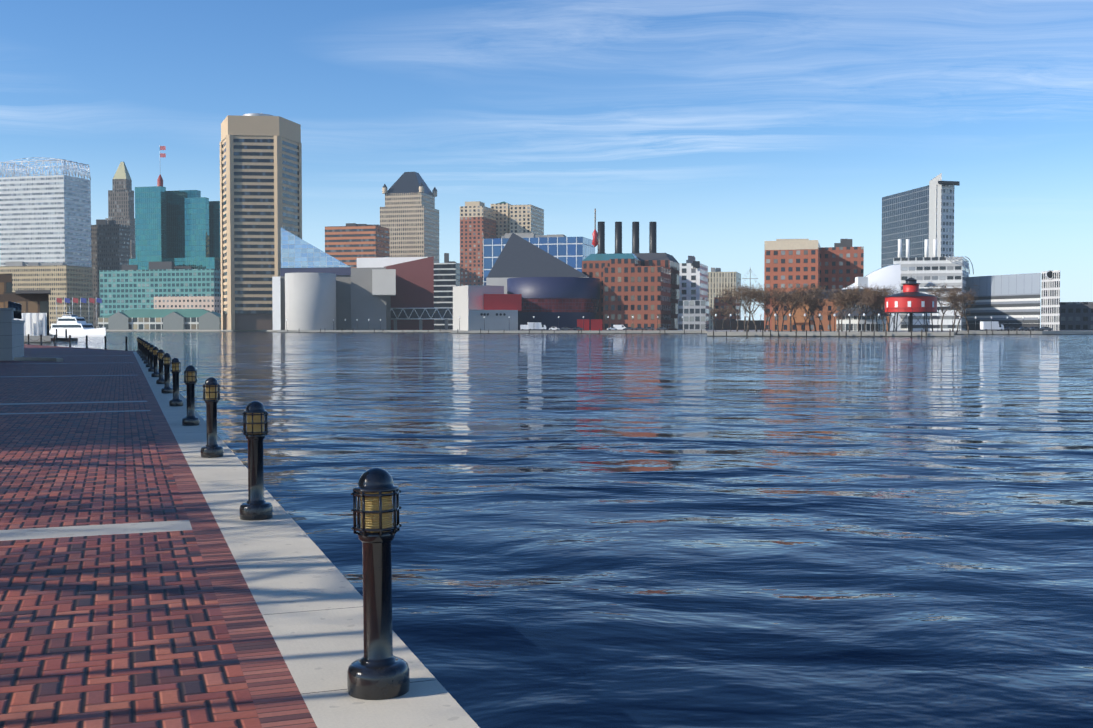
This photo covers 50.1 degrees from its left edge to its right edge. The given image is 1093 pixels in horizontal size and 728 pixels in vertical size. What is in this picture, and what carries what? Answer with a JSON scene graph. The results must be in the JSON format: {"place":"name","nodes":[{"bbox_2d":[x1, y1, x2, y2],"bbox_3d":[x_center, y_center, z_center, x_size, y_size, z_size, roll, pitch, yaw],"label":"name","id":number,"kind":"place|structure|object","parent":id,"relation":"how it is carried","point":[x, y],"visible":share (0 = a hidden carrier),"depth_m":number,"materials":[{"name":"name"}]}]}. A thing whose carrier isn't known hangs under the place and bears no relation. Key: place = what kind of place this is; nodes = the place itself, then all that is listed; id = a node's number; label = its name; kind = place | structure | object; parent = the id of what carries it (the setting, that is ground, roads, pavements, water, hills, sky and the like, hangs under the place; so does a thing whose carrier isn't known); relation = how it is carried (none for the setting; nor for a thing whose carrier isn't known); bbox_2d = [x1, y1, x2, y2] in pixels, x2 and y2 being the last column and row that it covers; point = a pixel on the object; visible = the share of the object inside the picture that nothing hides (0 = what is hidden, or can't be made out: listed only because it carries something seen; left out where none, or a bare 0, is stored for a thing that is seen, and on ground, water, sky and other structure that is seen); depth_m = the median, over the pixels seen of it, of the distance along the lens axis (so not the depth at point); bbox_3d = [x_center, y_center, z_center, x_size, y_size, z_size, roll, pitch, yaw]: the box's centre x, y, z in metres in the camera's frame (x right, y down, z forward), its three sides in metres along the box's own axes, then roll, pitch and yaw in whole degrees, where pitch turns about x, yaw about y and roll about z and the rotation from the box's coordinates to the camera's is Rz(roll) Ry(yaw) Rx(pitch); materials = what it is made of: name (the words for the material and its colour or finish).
{"place":"outdoors","nodes":[
{"label":"outdoors","id":0,"kind":"place"},
{"bbox_2d":[24,334,50,342],"bbox_3d":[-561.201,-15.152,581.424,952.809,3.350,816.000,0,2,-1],"label":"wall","id":1,"kind":"structure","parent":0,"point":[32,339],"depth_m":182.50,"materials":[{"name":"grey concrete"}]},
{"bbox_2d":[3,292,48,334],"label":"pavilion","id":2,"kind":"structure","parent":1,"relation":"on","point":[34,303],"depth_m":192.95,"materials":[{"name":"concrete"}]},
{"bbox_2d":[0,273,11,307],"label":"pier restaurant","id":3,"kind":"structure","parent":2,"relation":"on","point":[5,282],"depth_m":200.27},
{"bbox_2d":[15,290,50,293],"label":"roof slab","id":4,"kind":"structure","parent":2,"relation":"on","point":[32,291],"depth_m":189.47,"materials":[{"name":"grey concrete"}]},
{"bbox_2d":[14,313,46,335],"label":"white marina boathouse","id":5,"kind":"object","parent":1,"relation":"on","point":[35,324],"visible":0.46,"depth_m":184.64,"materials":[{"name":"paint"}]},
{"bbox_2d":[0,344,479,727],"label":"quay promenade","id":6,"kind":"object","parent":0,"point":[149,578],"depth_m":7.37,"materials":[{"name":"brick"}]},
{"bbox_2d":[0,308,62,361],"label":"terrace retaining wall","id":7,"kind":"structure","parent":6,"relation":"on","point":[11,339],"depth_m":57.32,"materials":[{"name":"grey concrete"}]},
{"bbox_2d":[8,301,21,318],"bbox_3d":[-29.804,-2.725,58.644,12.917,0.845,5.847,-4,4,-63],"label":"terrace iron railing","id":8,"kind":"object","parent":7,"relation":"on","point":[18,310],"visible":0.73,"depth_m":62.60,"materials":[{"name":"black metal"}]},
{"bbox_2d":[25,334,127,350],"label":"chain posts","id":9,"kind":"object","parent":6,"relation":"on","point":[105,345],"visible":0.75,"depth_m":90.96,"materials":[{"name":"black metal"}]},
{"bbox_2d":[139,339,141,355],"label":"bollard light","id":10,"kind":"object","parent":6,"relation":"on","point":[140,354],"visible":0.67,"depth_m":66.84,"materials":[{"name":"black paint"}]},
{"bbox_2d":[142,340,145,360],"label":"bollard light","id":11,"kind":"object","parent":6,"relation":"on","point":[143,342],"visible":0.5,"depth_m":57.35,"materials":[{"name":"black paint"}]},
{"bbox_2d":[143,341,147,363],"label":"bollard light","id":12,"kind":"object","parent":6,"relation":"on","point":[146,356],"visible":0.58,"depth_m":52.60,"materials":[{"name":"black paint"}]},
{"bbox_2d":[146,343,150,366],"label":"bollard light","id":13,"kind":"object","parent":6,"relation":"on","point":[148,353],"visible":0.58,"depth_m":47.86,"materials":[{"name":"black paint"}]},
{"bbox_2d":[148,345,153,371],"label":"bollard light","id":14,"kind":"object","parent":6,"relation":"on","point":[151,368],"visible":0.75,"depth_m":43.11,"materials":[{"name":"black paint"}]},
{"bbox_2d":[151,347,158,376],"bbox_3d":[-12.833,-0.072,38.425,0.278,1.000,0.278,-1,2,-30],"label":"bollard light","id":15,"kind":"object","parent":6,"relation":"on","point":[155,373],"visible":0.88,"depth_m":38.36,"materials":[{"name":"black paint"}]},
{"bbox_2d":[156,349,164,383],"bbox_3d":[-11.095,0.075,33.686,0.278,1.000,0.278,1,2,29],"label":"bollard light","id":16,"kind":"object","parent":6,"relation":"on","point":[160,354],"visible":0.88,"depth_m":33.62,"materials":[{"name":"black paint"}]},
{"bbox_2d":[161,353,172,393],"bbox_3d":[-9.382,0.223,28.929,0.278,1.000,0.278,0,3,-13],"label":"bollard light","id":17,"kind":"object","parent":6,"relation":"on","point":[166,389],"visible":0.98,"depth_m":28.87,"materials":[{"name":"black paint"}]},
{"bbox_2d":[169,358,182,406],"bbox_3d":[-7.662,0.371,24.189,0.278,1.000,0.278,-2,3,-41],"label":"bollard light","id":18,"kind":"object","parent":6,"relation":"on","point":[175,401],"visible":1,"depth_m":24.13,"materials":[{"name":"black paint"}]},
{"bbox_2d":[182,365,199,425],"bbox_3d":[-5.915,0.518,19.453,0.278,1.000,0.278,2,2,36],"label":"bollard light","id":19,"kind":"object","parent":6,"relation":"on","point":[190,381],"visible":1,"depth_m":19.39,"materials":[{"name":"black paint"}]},
{"bbox_2d":[201,377,223,457],"bbox_3d":[-4.208,0.666,14.710,0.278,1.000,0.278,-1,1,-24],"label":"bollard light","id":20,"kind":"object","parent":6,"relation":"on","point":[211,449],"visible":1,"depth_m":14.65,"materials":[{"name":"black paint"}]},
{"bbox_2d":[239,401,272,520],"bbox_3d":[-2.477,0.814,9.968,0.278,1.000,0.278,-1,1,-23],"label":"bollard light","id":21,"kind":"object","parent":6,"relation":"on","point":[256,506],"visible":1,"depth_m":9.91,"materials":[{"name":"black paint"}]},
{"bbox_2d":[347,468,409,699],"bbox_3d":[-0.756,0.961,5.225,0.278,1.000,0.278,-2,2,-41],"label":"bollard light","id":22,"kind":"object","parent":6,"relation":"on","point":[378,670],"visible":1,"depth_m":5.17,"materials":[{"name":"black paint"}]},
{"bbox_2d":[272,228,395,329],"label":"aquarium building","id":23,"kind":"structure","parent":0,"point":[314,288],"depth_m":582.18,"materials":[{"name":"concrete"}]},
{"bbox_2d":[277,330,450,332],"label":"pier ground","id":24,"kind":"structure","parent":0,"point":[363,331],"depth_m":559.28,"materials":[{"name":"grey concrete"}]},
{"bbox_2d":[385,256,433,329],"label":"building","id":25,"kind":"structure","parent":24,"relation":"on","point":[414,283],"depth_m":603.61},
{"bbox_2d":[391,308,452,329],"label":"footbridge","id":26,"kind":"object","parent":24,"relation":"on","point":[421,314],"visible":0.75,"depth_m":598.19,"materials":[{"name":"white paint"}]},
{"bbox_2d":[49,329,713,331],"bbox_3d":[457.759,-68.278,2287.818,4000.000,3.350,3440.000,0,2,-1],"label":"shore ground","id":27,"kind":"structure","parent":0,"point":[197,330],"depth_m":660.41,"materials":[{"name":"grey concrete"}]},
{"bbox_2d":[0,175,91,266],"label":"office building","id":28,"kind":"structure","parent":27,"relation":"on","point":[45,219],"depth_m":928.77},
{"bbox_2d":[0,157,90,179],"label":"rooftop lattice","id":29,"kind":"object","parent":28,"relation":"on","point":[68,166],"visible":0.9,"depth_m":934.60,"materials":[{"name":"white metal"}]},
{"bbox_2d":[0,261,92,328],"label":"beige office","id":30,"kind":"structure","parent":27,"relation":"on","point":[62,281],"depth_m":860.07,"materials":[{"name":"beige concrete"},{"name":"glass"}]},
{"bbox_2d":[56,298,101,327],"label":"flags","id":31,"kind":"object","parent":27,"relation":"on","point":[75,300],"visible":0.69,"depth_m":634.57,"materials":[{"name":"fabric"}]},
{"bbox_2d":[91,219,129,328],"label":"skyscraper","id":32,"kind":"structure","parent":27,"relation":"on","point":[110,245],"depth_m":995.65,"materials":[{"name":"grey concrete"}]},
{"bbox_2d":[105,162,135,258],"bbox_3d":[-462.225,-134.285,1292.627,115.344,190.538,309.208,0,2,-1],"label":"skyscraper","id":33,"kind":"structure","parent":27,"relation":"on","point":[121,202],"depth_m":1141.43,"materials":[{"name":"stone"}]},
{"bbox_2d":[135,186,166,269],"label":"teal tower","id":34,"kind":"structure","parent":27,"relation":"on","point":[150,224],"depth_m":797.35,"materials":[{"name":"teal glass"}]},
{"bbox_2d":[157,146,165,186],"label":"antenna mast","id":35,"kind":"object","parent":34,"relation":"on","point":[159,181],"visible":0.88,"depth_m":800.39,"materials":[{"name":"red metal"}]},
{"bbox_2d":[98,317,220,329],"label":"pavilion windows","id":36,"kind":"structure","parent":27,"relation":"on","point":[191,323],"depth_m":708.66,"materials":[{"name":"white glass"}]},
{"bbox_2d":[99,309,220,329],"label":"harborplace roofs","id":37,"kind":"structure","parent":36,"relation":"on","point":[173,319],"depth_m":705.12,"materials":[{"name":"teal metal"}]},
{"bbox_2d":[99,261,220,316],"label":"teal hotel base","id":38,"kind":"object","parent":27,"relation":"on","point":[127,287],"visible":0.71,"depth_m":777.84,"materials":[{"name":"teal glass"}]},
{"bbox_2d":[129,257,220,268],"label":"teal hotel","id":39,"kind":"structure","parent":27,"relation":"on","point":[206,263],"depth_m":798.07,"materials":[{"name":"teal glass"}]},
{"bbox_2d":[166,190,200,257],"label":"teal tower","id":40,"kind":"structure","parent":27,"relation":"on","point":[175,225],"depth_m":810.96,"materials":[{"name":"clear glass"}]},
{"bbox_2d":[154,296,220,313],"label":"hotel podium","id":41,"kind":"object","parent":27,"relation":"on","point":[211,303],"visible":0.25,"depth_m":767.34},
{"bbox_2d":[184,197,208,257],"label":"glass facade","id":42,"kind":"structure","parent":27,"relation":"on","point":[197,227],"depth_m":799.28,"materials":[{"name":"teal glass"}]},
{"bbox_2d":[209,201,220,257],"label":"teal tower","id":43,"kind":"structure","parent":27,"relation":"on","point":[214,228],"depth_m":834.18,"materials":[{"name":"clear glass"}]},
{"bbox_2d":[220,113,301,329],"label":"skyscraper","id":44,"kind":"structure","parent":27,"relation":"on","point":[260,180],"depth_m":644.58,"materials":[{"name":"concrete"}]},
{"bbox_2d":[325,223,389,267],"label":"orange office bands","id":45,"kind":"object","parent":27,"relation":"on","point":[348,244],"visible":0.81,"depth_m":851.14,"materials":[{"name":"orange concrete"}]},
{"bbox_2d":[357,257,427,267],"bbox_3d":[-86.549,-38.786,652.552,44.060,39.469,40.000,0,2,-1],"label":"roof","id":46,"kind":"structure","parent":27,"relation":"on","point":[373,262],"depth_m":638.37,"materials":[{"name":"white metal"}]},
{"bbox_2d":[434,253,459,329],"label":"office building","id":47,"kind":"structure","parent":27,"relation":"on","point":[446,276],"depth_m":760.08,"materials":[{"name":"white concrete"}]},
{"bbox_2d":[491,202,510,237],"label":"residential tower","id":48,"kind":"structure","parent":27,"relation":"on","point":[502,209],"depth_m":932.87,"materials":[{"name":"concrete"}]},
{"bbox_2d":[483,233,594,285],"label":"glass building","id":49,"kind":"structure","parent":27,"relation":"on","point":[573,252],"depth_m":725.27,"materials":[{"name":"blue glass"}]},
{"bbox_2d":[708,268,740,328],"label":"pale office","id":50,"kind":"structure","parent":27,"relation":"on","point":[718,280],"depth_m":804.77,"materials":[{"name":"beige concrete"}]},
{"bbox_2d":[714,270,763,329],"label":"ship mast","id":51,"kind":"object","parent":27,"relation":"on","point":[719,323],"visible":0.6,"depth_m":598.58,"materials":[{"name":"grey metal"}]},
{"bbox_2d":[764,242,819,329],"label":"brick building","id":52,"kind":"structure","parent":27,"relation":"on","point":[782,268],"depth_m":524.55,"materials":[{"name":"brick"}]},
{"bbox_2d":[764,239,817,249],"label":"brick office cornice","id":53,"kind":"structure","parent":52,"relation":"on","point":[788,244],"depth_m":523.96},
{"bbox_2d":[820,239,863,289],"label":"brick office","id":54,"kind":"structure","parent":27,"relation":"on","point":[842,264],"depth_m":547.55,"materials":[{"name":"red brick"}]},
{"bbox_2d":[881,173,959,267],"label":"building","id":55,"kind":"structure","parent":27,"relation":"on","point":[917,217],"depth_m":722.60,"materials":[{"name":"grey glass"}]},
{"bbox_2d":[380,172,438,262],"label":"skyscraper","id":56,"kind":"structure","parent":0,"point":[409,215],"depth_m":1002.25,"materials":[{"name":"concrete"}]},
{"bbox_2d":[460,201,495,285],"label":"residential tower","id":57,"kind":"structure","parent":0,"point":[477,222],"depth_m":899.68,"materials":[{"name":"brick"}]},
{"bbox_2d":[510,204,543,234],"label":"residential tower","id":58,"kind":"structure","parent":0,"point":[527,218],"depth_m":910.01,"materials":[{"name":"concrete"}]},
{"bbox_2d":[0,0,1092,327],"label":"sky","id":59,"kind":"structure","parent":0,"point":[732,127],"materials":[{"name":"blue"}]},
{"bbox_2d":[24,332,1092,727],"bbox_3d":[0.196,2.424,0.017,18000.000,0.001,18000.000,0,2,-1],"label":"harbour water","id":60,"kind":"structure","parent":0,"point":[650,530],"depth_m":15.59,"materials":[{"name":"blue liquid"}]},
{"bbox_2d":[51,329,77,340],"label":"dock","id":61,"kind":"object","parent":60,"relation":"in","point":[65,339],"visible":0.08,"depth_m":207.88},
{"bbox_2d":[49,312,105,336],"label":"yacht","id":62,"kind":"object","parent":60,"relation":"on","point":[75,325],"visible":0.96,"depth_m":315.91,"materials":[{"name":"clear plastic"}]},
{"bbox_2d":[287,329,1030,336],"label":"quay fender piles","id":63,"kind":"object","parent":60,"relation":"on","point":[770,332],"visible":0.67,"depth_m":313.67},
{"bbox_2d":[451,330,706,333],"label":"pier ground","id":64,"kind":"structure","parent":0,"point":[588,332],"depth_m":469.31,"materials":[{"name":"grey concrete"}]},
{"bbox_2d":[453,233,599,330],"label":"aquarium building","id":65,"kind":"structure","parent":64,"relation":"on","point":[526,281],"depth_m":519.15,"materials":[{"name":"grey glass"}]},
{"bbox_2d":[577,319,601,330],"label":"red pier kiosks","id":66,"kind":"object","parent":64,"relation":"on","point":[596,324],"visible":1,"depth_m":478.62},
{"bbox_2d":[582,209,679,329],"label":"power plant halls","id":67,"kind":"object","parent":64,"relation":"on","point":[642,289],"visible":0.98,"depth_m":526.68,"materials":[{"name":"brick"}]},
{"bbox_2d":[678,300,708,329],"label":"building","id":68,"kind":"structure","parent":64,"relation":"on","point":[694,314],"depth_m":522.61,"materials":[{"name":"white concrete"}]},
{"bbox_2d":[679,256,707,299],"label":"white block","id":69,"kind":"structure","parent":68,"relation":"on","point":[693,283],"depth_m":562.30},
{"bbox_2d":[693,261,699,267],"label":"sign panel","id":70,"kind":"object","parent":69,"relation":"attached to","point":[696,264],"visible":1,"depth_m":559.56,"materials":[{"name":"grey"}]},
{"bbox_2d":[714,297,739,319],"bbox_3d":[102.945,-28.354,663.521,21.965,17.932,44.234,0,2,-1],"label":"tree","id":71,"kind":"object","parent":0,"point":[717,305],"visible":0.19,"depth_m":643.49,"materials":[{"name":"brown plant"}]},
{"bbox_2d":[707,330,953,336],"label":"pier ground","id":72,"kind":"structure","parent":0,"point":[758,333],"depth_m":312.37,"materials":[{"name":"grey concrete"}]},
{"bbox_2d":[286,313,1039,331],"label":"quay lamp posts","id":73,"kind":"object","parent":72,"relation":"on","point":[760,315],"visible":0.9,"depth_m":321.35,"materials":[{"name":"black metal"}]},
{"bbox_2d":[709,304,736,329],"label":"trees","id":74,"kind":"object","parent":72,"relation":"on","point":[727,310],"visible":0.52,"depth_m":514.92,"materials":[{"name":"brown plant"}]},
{"bbox_2d":[520,321,1052,330],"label":"parked vehicles","id":75,"kind":"object","parent":72,"relation":"on","point":[986,325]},
{"bbox_2d":[785,289,849,322],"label":"pier hotel roof","id":76,"kind":"structure","parent":72,"relation":"on","point":[798,318],"depth_m":405.28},
{"bbox_2d":[772,299,888,330],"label":"building","id":77,"kind":"structure","parent":72,"relation":"on","point":[824,320],"depth_m":405.39,"materials":[{"name":"brown brick"}]},
{"bbox_2d":[711,281,981,331],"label":"bare trees","id":78,"kind":"object","parent":72,"relation":"on","point":[874,297],"visible":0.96,"depth_m":340.02,"materials":[{"name":"brown plant"}]},
{"bbox_2d":[836,277,888,330],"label":"building","id":79,"kind":"structure","parent":72,"relation":"on","point":[860,281],"depth_m":368.05,"materials":[{"name":"stone"}]},
{"bbox_2d":[843,264,900,330],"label":"columbus center tent roof","id":80,"kind":"structure","parent":72,"relation":"on","point":[889,276],"depth_m":464.58,"materials":[{"name":"white fabric"}]},
{"bbox_2d":[883,277,938,331],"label":"lighthouse","id":81,"kind":"object","parent":72,"relation":"on","point":[910,299],"visible":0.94,"depth_m":318.82,"materials":[{"name":"red metal"}]},
{"bbox_2d":[954,330,1092,334],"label":"pier ground","id":82,"kind":"structure","parent":0,"point":[1013,332],"depth_m":396.68,"materials":[{"name":"grey concrete"}]},
{"bbox_2d":[893,257,968,329],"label":"building","id":83,"kind":"structure","parent":82,"relation":"on","point":[937,271],"depth_m":482.95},
{"bbox_2d":[898,239,973,273],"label":"pipe truss","id":84,"kind":"object","parent":83,"relation":"on","point":[926,253],"visible":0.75,"depth_m":515.98,"materials":[{"name":"white metal"}]},
{"bbox_2d":[911,286,961,330],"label":"columbus tiers","id":85,"kind":"object","parent":82,"relation":"on","point":[947,322],"visible":0.31,"depth_m":461.98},
{"bbox_2d":[966,273,1040,330],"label":"parking garage","id":86,"kind":"structure","parent":82,"relation":"on","point":[1014,298],"depth_m":475.32,"materials":[{"name":"concrete"},{"name":"metal"}]},
{"bbox_2d":[1041,270,1059,330],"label":"stair tower","id":87,"kind":"structure","parent":82,"relation":"on","point":[1050,303],"depth_m":448.90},
{"bbox_2d":[1046,270,1051,278],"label":"garage parking sign","id":88,"kind":"object","parent":87,"relation":"attached to","point":[1049,274],"visible":0.68,"depth_m":447.95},
{"bbox_2d":[1059,302,1092,329],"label":"dark block","id":89,"kind":"structure","parent":82,"relation":"on","point":[1076,315],"depth_m":515.61,"materials":[{"name":"grey concrete"}]}
]}

